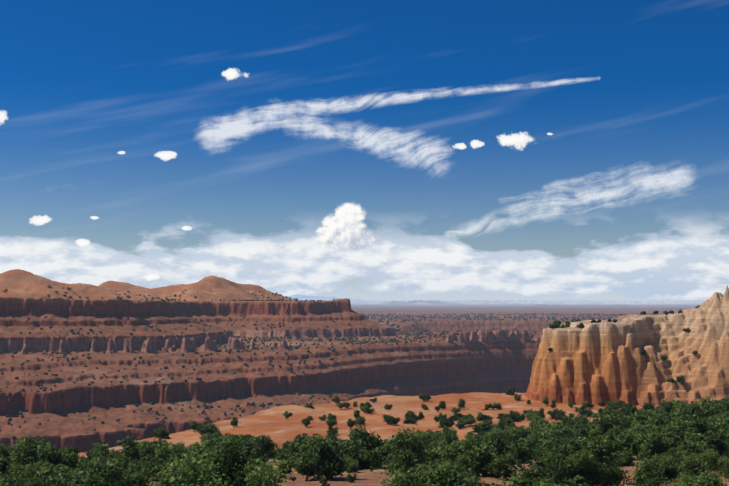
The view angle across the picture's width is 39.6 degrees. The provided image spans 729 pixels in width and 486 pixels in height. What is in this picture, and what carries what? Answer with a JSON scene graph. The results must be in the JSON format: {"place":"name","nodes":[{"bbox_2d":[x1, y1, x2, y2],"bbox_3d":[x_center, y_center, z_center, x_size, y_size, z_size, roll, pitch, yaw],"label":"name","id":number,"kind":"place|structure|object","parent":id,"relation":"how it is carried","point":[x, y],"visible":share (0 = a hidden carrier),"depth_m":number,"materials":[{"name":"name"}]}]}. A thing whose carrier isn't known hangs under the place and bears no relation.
{"place":"outdoors","nodes":[
{"label":"outdoors","id":0,"kind":"place"},
{"bbox_2d":[0,269,728,485],"bbox_3d":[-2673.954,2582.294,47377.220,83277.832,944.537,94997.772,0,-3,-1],"label":"canyon ground","id":1,"kind":"structure","parent":0,"point":[488,361],"depth_m":1380.17,"materials":[{"name":"brown stone"}]},
{"bbox_2d":[0,443,10,459],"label":"bush","id":2,"kind":"object","parent":1,"relation":"on","point":[4,451],"visible":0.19,"depth_m":208.14,"materials":[{"name":"green plant"}]},
{"bbox_2d":[0,470,57,485],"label":"juniper","id":3,"kind":"object","parent":1,"relation":"on","point":[35,482],"visible":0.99,"depth_m":77.38,"materials":[{"name":"green plant"}]},
{"bbox_2d":[0,440,59,481],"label":"juniper","id":4,"kind":"object","parent":1,"relation":"on","point":[26,453],"visible":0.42,"depth_m":131.12,"materials":[{"name":"green plant"}]},
{"bbox_2d":[9,434,57,460],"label":"juniper","id":5,"kind":"object","parent":1,"relation":"on","point":[39,443],"visible":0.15,"depth_m":140.27,"materials":[{"name":"green plant"}]},
{"bbox_2d":[0,460,71,485],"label":"juniper","id":6,"kind":"object","parent":1,"relation":"on","point":[21,470],"visible":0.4,"depth_m":111.08,"materials":[{"name":"green plant"}]},
{"bbox_2d":[49,445,89,469],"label":"juniper","id":7,"kind":"object","parent":1,"relation":"on","point":[68,457],"visible":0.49,"depth_m":133.35,"materials":[{"name":"green plant"}]},
{"bbox_2d":[35,455,138,485],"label":"bush","id":8,"kind":"object","parent":1,"relation":"on","point":[95,475],"visible":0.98,"depth_m":79.94,"materials":[{"name":"green plant"}]},
{"bbox_2d":[90,435,140,466],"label":"juniper","id":9,"kind":"object","parent":1,"relation":"on","point":[99,451],"visible":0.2,"depth_m":148.76,"materials":[{"name":"green plant"}]},
{"bbox_2d":[113,446,147,473],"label":"juniper","id":10,"kind":"object","parent":1,"relation":"on","point":[126,455],"visible":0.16,"depth_m":131.12,"materials":[{"name":"green plant"}]},
{"bbox_2d":[119,460,153,485],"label":"juniper","id":11,"kind":"object","parent":1,"relation":"on","point":[141,479],"visible":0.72,"depth_m":86.94,"materials":[{"name":"green plant"}]},
{"bbox_2d":[126,459,156,478],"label":"juniper","id":12,"kind":"object","parent":1,"relation":"on","point":[150,464],"visible":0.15,"depth_m":119.01,"materials":[{"name":"green plant"}]},
{"bbox_2d":[138,444,157,462],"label":"bush","id":13,"kind":"object","parent":1,"relation":"on","point":[144,451],"visible":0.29,"depth_m":141.03,"materials":[{"name":"green plant"}]},
{"bbox_2d":[151,427,169,438],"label":"bush","id":14,"kind":"object","parent":1,"relation":"on","point":[160,432],"visible":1,"depth_m":340.13,"materials":[{"name":"green plant"}]},
{"bbox_2d":[138,438,188,461],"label":"juniper","id":15,"kind":"object","parent":1,"relation":"on","point":[153,443],"visible":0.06,"depth_m":158.54,"materials":[{"name":"green plant"}]},
{"bbox_2d":[145,440,192,479],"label":"juniper","id":16,"kind":"object","parent":1,"relation":"on","point":[161,457],"visible":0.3,"depth_m":130.94,"materials":[{"name":"green plant"}]},
{"bbox_2d":[148,448,247,485],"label":"bush","id":17,"kind":"object","parent":1,"relation":"on","point":[163,480],"visible":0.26,"depth_m":74.95,"materials":[{"name":"green plant"}]},
{"bbox_2d":[185,438,223,456],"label":"juniper","id":18,"kind":"object","parent":1,"relation":"on","point":[203,445],"visible":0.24,"depth_m":157.38,"materials":[{"name":"green plant"}]},
{"bbox_2d":[198,424,214,434],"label":"bush","id":19,"kind":"object","parent":1,"relation":"on","point":[205,429],"visible":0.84,"depth_m":345.99,"materials":[{"name":"green plant"}]},
{"bbox_2d":[199,430,221,441],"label":"bush","id":20,"kind":"object","parent":1,"relation":"on","point":[208,435],"visible":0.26,"depth_m":311.11,"materials":[{"name":"green plant"}]},
{"bbox_2d":[165,434,260,485],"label":"bush","id":21,"kind":"object","parent":1,"relation":"on","point":[231,452],"visible":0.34,"depth_m":76.31,"materials":[{"name":"green plant"}]},
{"bbox_2d":[160,447,289,485],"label":"bush","id":22,"kind":"object","parent":1,"relation":"on","point":[190,478],"visible":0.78,"depth_m":60.79,"materials":[{"name":"green plant"}]},
{"bbox_2d":[212,439,254,458],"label":"juniper","id":23,"kind":"object","parent":1,"relation":"on","point":[248,445],"visible":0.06,"depth_m":153.53,"materials":[{"name":"green plant"}]},
{"bbox_2d":[197,460,280,485],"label":"juniper","id":24,"kind":"object","parent":1,"relation":"on","point":[259,482],"visible":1,"depth_m":61.55,"materials":[{"name":"green plant"}]},
{"bbox_2d":[234,434,256,442],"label":"bush","id":25,"kind":"object","parent":1,"relation":"on","point":[242,437],"visible":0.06,"depth_m":251.84,"materials":[{"name":"green plant"}]},
{"bbox_2d":[236,443,265,469],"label":"juniper","id":26,"kind":"object","parent":1,"relation":"on","point":[258,453],"visible":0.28,"depth_m":151.62,"materials":[{"name":"green plant"}]},
{"bbox_2d":[246,434,278,458],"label":"juniper","id":27,"kind":"object","parent":1,"relation":"on","point":[266,441],"visible":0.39,"depth_m":196.90,"materials":[{"name":"green plant"}]},
{"bbox_2d":[268,449,278,458],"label":"juniper","id":28,"kind":"object","parent":1,"relation":"on","point":[272,453],"visible":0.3,"depth_m":235.45,"materials":[{"name":"green plant"}]},
{"bbox_2d":[277,459,292,475],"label":"bush","id":29,"kind":"object","parent":1,"relation":"on","point":[289,464],"visible":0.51,"depth_m":134.34,"materials":[{"name":"green plant"}]},
{"bbox_2d":[277,451,293,461],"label":"bush","id":30,"kind":"object","parent":1,"relation":"on","point":[282,456],"visible":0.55,"depth_m":177.53,"materials":[{"name":"green plant"}]},
{"bbox_2d":[287,433,308,457],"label":"juniper","id":31,"kind":"object","parent":1,"relation":"on","point":[294,447],"visible":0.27,"depth_m":169.62,"materials":[{"name":"green plant"}]},
{"bbox_2d":[294,452,321,480],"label":"juniper","id":32,"kind":"object","parent":1,"relation":"on","point":[305,465],"visible":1,"depth_m":126.81,"materials":[{"name":"green plant"}]},
{"bbox_2d":[298,433,325,456],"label":"juniper","id":33,"kind":"object","parent":1,"relation":"on","point":[309,442],"visible":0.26,"depth_m":161.87,"materials":[{"name":"green plant"}]},
{"bbox_2d":[296,434,345,479],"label":"juniper","id":34,"kind":"object","parent":1,"relation":"on","point":[331,462],"visible":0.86,"depth_m":127.10,"materials":[{"name":"green plant"}]},
{"bbox_2d":[325,418,337,425],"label":"juniper","id":35,"kind":"object","parent":1,"relation":"on","point":[330,422],"visible":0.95,"depth_m":369.79,"materials":[{"name":"green plant"}]},
{"bbox_2d":[340,455,358,472],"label":"bush","id":36,"kind":"object","parent":1,"relation":"on","point":[351,465],"visible":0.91,"depth_m":142.74,"materials":[{"name":"green plant"}]},
{"bbox_2d":[0,285,699,445],"bbox_3d":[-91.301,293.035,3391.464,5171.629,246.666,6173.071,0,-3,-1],"label":"shrubs","id":37,"kind":"object","parent":1,"relation":"on","point":[120,442],"visible":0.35,"depth_m":1637.03,"materials":[{"name":"green plant"}]},
{"bbox_2d":[346,472,356,482],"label":"juniper","id":38,"kind":"object","parent":1,"relation":"on","point":[349,478],"visible":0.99,"depth_m":120.23,"materials":[{"name":"green plant"}]},
{"bbox_2d":[337,439,375,469],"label":"juniper","id":39,"kind":"object","parent":1,"relation":"on","point":[353,450],"visible":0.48,"depth_m":152.98,"materials":[{"name":"green plant"}]},
{"bbox_2d":[344,424,384,451],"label":"juniper","id":40,"kind":"object","parent":1,"relation":"on","point":[370,441],"visible":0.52,"depth_m":158.89,"materials":[{"name":"green plant"}]},
{"bbox_2d":[362,442,421,468],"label":"juniper","id":41,"kind":"object","parent":1,"relation":"on","point":[373,456],"visible":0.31,"depth_m":149.66,"materials":[{"name":"green plant"}]},
{"bbox_2d":[385,415,400,425],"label":"bush","id":42,"kind":"object","parent":1,"relation":"on","point":[391,420],"visible":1,"depth_m":386.41,"materials":[{"name":"green plant"}]},
{"bbox_2d":[379,428,433,475],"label":"juniper","id":43,"kind":"object","parent":1,"relation":"on","point":[410,454],"visible":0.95,"depth_m":119.90,"materials":[{"name":"green plant"}]},
{"bbox_2d":[418,394,430,401],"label":"juniper","id":44,"kind":"object","parent":1,"relation":"on","point":[426,397],"visible":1,"depth_m":482.35,"materials":[{"name":"green plant"}]},
{"bbox_2d":[416,433,434,446],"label":"bush","id":45,"kind":"object","parent":1,"relation":"on","point":[427,436],"visible":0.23,"depth_m":294.75,"materials":[{"name":"green plant"}]},
{"bbox_2d":[379,456,487,485],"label":"bush","id":46,"kind":"object","parent":1,"relation":"on","point":[445,472],"visible":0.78,"depth_m":75.88,"materials":[{"name":"green plant"}]},
{"bbox_2d":[384,473,484,485],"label":"bush","id":47,"kind":"object","parent":1,"relation":"on","point":[458,482],"visible":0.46,"depth_m":75.38,"materials":[{"name":"green plant"}]},
{"bbox_2d":[434,413,447,422],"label":"juniper","id":48,"kind":"object","parent":1,"relation":"on","point":[440,416],"visible":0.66,"depth_m":391.41,"materials":[{"name":"green plant"}]},
{"bbox_2d":[438,415,454,427],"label":"bush","id":49,"kind":"object","parent":1,"relation":"on","point":[451,421],"visible":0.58,"depth_m":361.88,"materials":[{"name":"green plant"}]},
{"bbox_2d":[438,431,458,445],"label":"bush","id":50,"kind":"object","parent":1,"relation":"on","point":[447,437],"visible":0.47,"depth_m":261.50,"materials":[{"name":"green plant"}]},
{"bbox_2d":[444,428,476,441],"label":"bush","id":51,"kind":"object","parent":1,"relation":"on","point":[451,433],"visible":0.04,"depth_m":272.01,"materials":[{"name":"green plant"}]},
{"bbox_2d":[453,454,473,474],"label":"bush","id":52,"kind":"object","parent":1,"relation":"on","point":[465,460],"visible":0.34,"depth_m":120.75,"materials":[{"name":"green plant"}]},
{"bbox_2d":[422,438,516,477],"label":"bush","id":53,"kind":"object","parent":1,"relation":"on","point":[480,457],"visible":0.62,"depth_m":131.46,"materials":[{"name":"green plant"}]},
{"bbox_2d":[476,414,492,420],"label":"juniper","id":54,"kind":"object","parent":1,"relation":"on","point":[482,417],"visible":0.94,"depth_m":388.70,"materials":[{"name":"green plant"}]},
{"bbox_2d":[472,422,501,435],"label":"bush","id":55,"kind":"object","parent":1,"relation":"on","point":[481,428],"visible":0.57,"depth_m":311.88,"materials":[{"name":"green plant"}]},
{"bbox_2d":[479,428,508,447],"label":"juniper","id":56,"kind":"object","parent":1,"relation":"on","point":[485,439],"visible":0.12,"depth_m":235.05,"materials":[{"name":"green plant"}]},
{"bbox_2d":[486,419,504,429],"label":"bush","id":57,"kind":"object","parent":1,"relation":"on","point":[501,423],"visible":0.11,"depth_m":322.20,"materials":[{"name":"green plant"}]},
{"bbox_2d":[482,454,520,479],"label":"juniper","id":58,"kind":"object","parent":1,"relation":"on","point":[502,466],"visible":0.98,"depth_m":126.54,"materials":[{"name":"green plant"}]},
{"bbox_2d":[485,431,531,464],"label":"juniper","id":59,"kind":"object","parent":1,"relation":"on","point":[518,452],"visible":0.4,"depth_m":163.15,"materials":[{"name":"green plant"}]},
{"bbox_2d":[500,412,524,421],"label":"bush","id":60,"kind":"object","parent":1,"relation":"on","point":[515,417],"visible":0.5,"depth_m":369.70,"materials":[{"name":"green plant"}]},
{"bbox_2d":[509,425,529,437],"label":"bush","id":61,"kind":"object","parent":1,"relation":"on","point":[521,429],"visible":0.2,"depth_m":248.22,"materials":[{"name":"green plant"}]},
{"bbox_2d":[504,429,550,459],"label":"juniper","id":62,"kind":"object","parent":1,"relation":"on","point":[520,438],"visible":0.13,"depth_m":182.28,"materials":[{"name":"green plant"}]},
{"bbox_2d":[528,414,542,428],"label":"bush","id":63,"kind":"object","parent":1,"relation":"on","point":[536,417],"visible":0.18,"depth_m":314.59,"materials":[{"name":"green plant"}]},
{"bbox_2d":[526,418,548,434],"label":"bush","id":64,"kind":"object","parent":1,"relation":"on","point":[535,425],"visible":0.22,"depth_m":282.93,"materials":[{"name":"green plant"}]},
{"bbox_2d":[491,463,590,485],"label":"bush","id":65,"kind":"object","parent":1,"relation":"on","point":[527,476],"visible":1,"depth_m":65.83,"materials":[{"name":"green plant"}]},
{"bbox_2d":[524,429,565,445],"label":"juniper","id":66,"kind":"object","parent":1,"relation":"on","point":[535,436],"visible":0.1,"depth_m":184.93,"materials":[{"name":"green plant"}]},
{"bbox_2d":[527,425,573,437],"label":"juniper","id":67,"kind":"object","parent":1,"relation":"on","point":[550,427],"visible":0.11,"depth_m":227.91,"materials":[{"name":"green plant"}]},
{"bbox_2d":[530,421,574,436],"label":"juniper","id":68,"kind":"object","parent":1,"relation":"on","point":[562,427],"visible":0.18,"depth_m":230.00,"materials":[{"name":"green plant"}]},
{"bbox_2d":[540,433,574,445],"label":"bush","id":69,"kind":"object","parent":1,"relation":"on","point":[562,441],"visible":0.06,"depth_m":157.95,"materials":[{"name":"green plant"}]},
{"bbox_2d":[549,411,565,419],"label":"juniper","id":70,"kind":"object","parent":1,"relation":"on","point":[553,415],"visible":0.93,"depth_m":351.45,"materials":[{"name":"green plant"}]},
{"bbox_2d":[532,436,583,469],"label":"juniper","id":71,"kind":"object","parent":1,"relation":"on","point":[571,446],"visible":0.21,"depth_m":120.57,"materials":[{"name":"green plant"}]},
{"bbox_2d":[549,423,591,441],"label":"juniper","id":72,"kind":"object","parent":1,"relation":"on","point":[579,432],"visible":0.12,"depth_m":175.16,"materials":[{"name":"green plant"}]},
{"bbox_2d":[548,454,605,485],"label":"juniper","id":73,"kind":"object","parent":1,"relation":"on","point":[592,482],"visible":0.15,"depth_m":105.00,"materials":[{"name":"green plant"}]},
{"bbox_2d":[539,447,630,485],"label":"bush","id":74,"kind":"object","parent":1,"relation":"on","point":[561,468],"visible":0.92,"depth_m":105.04,"materials":[{"name":"green plant"}]},
{"bbox_2d":[572,435,616,471],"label":"juniper","id":75,"kind":"object","parent":1,"relation":"on","point":[594,444],"visible":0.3,"depth_m":126.00,"materials":[{"name":"green plant"}]},
{"bbox_2d":[588,428,602,438],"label":"juniper","id":76,"kind":"object","parent":1,"relation":"on","point":[596,432],"visible":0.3,"depth_m":204.09,"materials":[{"name":"green plant"}]},
{"bbox_2d":[586,415,614,435],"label":"juniper","id":77,"kind":"object","parent":1,"relation":"on","point":[603,424],"visible":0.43,"depth_m":208.54,"materials":[{"name":"green plant"}]},
{"bbox_2d":[602,412,622,428],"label":"bush","id":78,"kind":"object","parent":1,"relation":"on","point":[614,417],"visible":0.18,"depth_m":217.02,"materials":[{"name":"green plant"}]},
{"bbox_2d":[601,407,623,419],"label":"bush","id":79,"kind":"object","parent":1,"relation":"on","point":[606,410],"visible":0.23,"depth_m":311.06,"materials":[{"name":"green plant"}]},
{"bbox_2d":[597,426,635,453],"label":"juniper","id":80,"kind":"object","parent":1,"relation":"on","point":[616,440],"visible":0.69,"depth_m":149.12,"materials":[{"name":"green plant"}]},
{"bbox_2d":[602,446,634,466],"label":"juniper","id":81,"kind":"object","parent":1,"relation":"on","point":[626,460],"visible":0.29,"depth_m":136.38,"materials":[{"name":"green plant"}]},
{"bbox_2d":[618,405,639,416],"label":"bush","id":82,"kind":"object","parent":1,"relation":"on","point":[633,409],"visible":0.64,"depth_m":306.24,"materials":[{"name":"green plant"}]},
{"bbox_2d":[621,419,647,435],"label":"bush","id":83,"kind":"object","parent":1,"relation":"on","point":[633,424],"visible":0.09,"depth_m":188.07,"materials":[{"name":"green plant"}]},
{"bbox_2d":[621,409,653,427],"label":"juniper","id":84,"kind":"object","parent":1,"relation":"on","point":[638,417],"visible":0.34,"depth_m":212.85,"materials":[{"name":"green plant"}]},
{"bbox_2d":[627,412,668,439],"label":"juniper","id":85,"kind":"object","parent":1,"relation":"on","point":[653,420],"visible":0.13,"depth_m":172.67,"materials":[{"name":"green plant"}]},
{"bbox_2d":[640,402,655,412],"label":"bush","id":86,"kind":"object","parent":1,"relation":"on","point":[649,405],"visible":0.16,"depth_m":302.37,"materials":[{"name":"green plant"}]},
{"bbox_2d":[631,431,671,460],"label":"juniper","id":87,"kind":"object","parent":1,"relation":"on","point":[652,444],"visible":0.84,"depth_m":147.38,"materials":[{"name":"green plant"}]},
{"bbox_2d":[631,452,685,485],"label":"juniper","id":88,"kind":"object","parent":1,"relation":"on","point":[655,472],"visible":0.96,"depth_m":104.51,"materials":[{"name":"green plant"}]},
{"bbox_2d":[643,423,677,436],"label":"bush","id":89,"kind":"object","parent":1,"relation":"on","point":[658,428],"visible":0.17,"depth_m":167.24,"materials":[{"name":"green plant"}]},
{"bbox_2d":[659,401,675,415],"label":"bush","id":90,"kind":"object","parent":1,"relation":"on","point":[668,407],"visible":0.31,"depth_m":281.36,"materials":[{"name":"green plant"}]},
{"bbox_2d":[663,444,682,462],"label":"bush","id":91,"kind":"object","parent":1,"relation":"on","point":[671,451],"visible":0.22,"depth_m":133.89,"materials":[{"name":"green plant"}]},
{"bbox_2d":[660,415,711,447],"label":"juniper","id":92,"kind":"object","parent":1,"relation":"on","point":[675,433],"visible":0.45,"depth_m":155.98,"materials":[{"name":"green plant"}]},
{"bbox_2d":[673,406,705,419],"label":"bush","id":93,"kind":"object","parent":1,"relation":"on","point":[677,414],"visible":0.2,"depth_m":220.28,"materials":[{"name":"green plant"}]},
{"bbox_2d":[679,401,705,419],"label":"bush","id":94,"kind":"object","parent":1,"relation":"on","point":[693,409],"visible":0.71,"depth_m":218.07,"materials":[{"name":"green plant"}]},
{"bbox_2d":[677,453,709,482],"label":"juniper","id":95,"kind":"object","parent":1,"relation":"on","point":[691,463],"visible":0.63,"depth_m":102.78,"materials":[{"name":"green plant"}]},
{"bbox_2d":[660,477,726,485],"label":"juniper","id":96,"kind":"object","parent":1,"relation":"on","point":[672,483],"visible":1,"depth_m":53.68,"materials":[{"name":"green plant"}]},
{"bbox_2d":[682,440,718,465],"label":"juniper","id":97,"kind":"object","parent":1,"relation":"on","point":[698,445],"visible":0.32,"depth_m":125.54,"materials":[{"name":"green plant"}]},
{"bbox_2d":[675,469,726,485],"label":"juniper","id":98,"kind":"object","parent":1,"relation":"on","point":[710,480],"visible":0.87,"depth_m":70.95,"materials":[{"name":"green plant"}]},
{"bbox_2d":[674,428,728,458],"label":"juniper","id":99,"kind":"object","parent":1,"relation":"on","point":[714,443],"visible":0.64,"depth_m":124.80,"materials":[{"name":"green plant"}]},
{"bbox_2d":[687,418,721,435],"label":"juniper","id":100,"kind":"object","parent":1,"relation":"on","point":[712,424],"visible":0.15,"depth_m":161.23,"materials":[{"name":"green plant"}]},
{"bbox_2d":[699,396,722,418],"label":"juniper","id":101,"kind":"object","parent":1,"relation":"on","point":[711,407],"visible":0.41,"depth_m":228.72,"materials":[{"name":"green plant"}]},
{"bbox_2d":[700,449,727,475],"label":"juniper","id":102,"kind":"object","parent":1,"relation":"on","point":[714,465],"visible":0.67,"depth_m":113.77,"materials":[{"name":"green plant"}]},
{"bbox_2d":[714,407,728,435],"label":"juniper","id":103,"kind":"object","parent":1,"relation":"on","point":[722,423],"visible":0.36,"depth_m":158.95,"materials":[{"name":"green plant"}]},
{"bbox_2d":[717,399,728,415],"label":"tree","id":104,"kind":"object","parent":1,"relation":"on","point":[725,404],"visible":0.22,"depth_m":211.31,"materials":[{"name":"green plant"}]},
{"bbox_2d":[720,456,728,478],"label":"tree","id":105,"kind":"object","parent":1,"relation":"on","point":[725,472],"visible":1,"depth_m":107.01,"materials":[{"name":"green plant"}]},
{"bbox_2d":[722,425,728,443],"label":"juniper","id":106,"kind":"object","parent":1,"relation":"on","point":[726,429],"visible":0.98,"depth_m":127.47,"materials":[{"name":"green plant"}]},
{"bbox_2d":[0,0,728,300],"label":"sky","id":107,"kind":"structure","parent":0,"point":[447,150],"materials":[{"name":"blue"}]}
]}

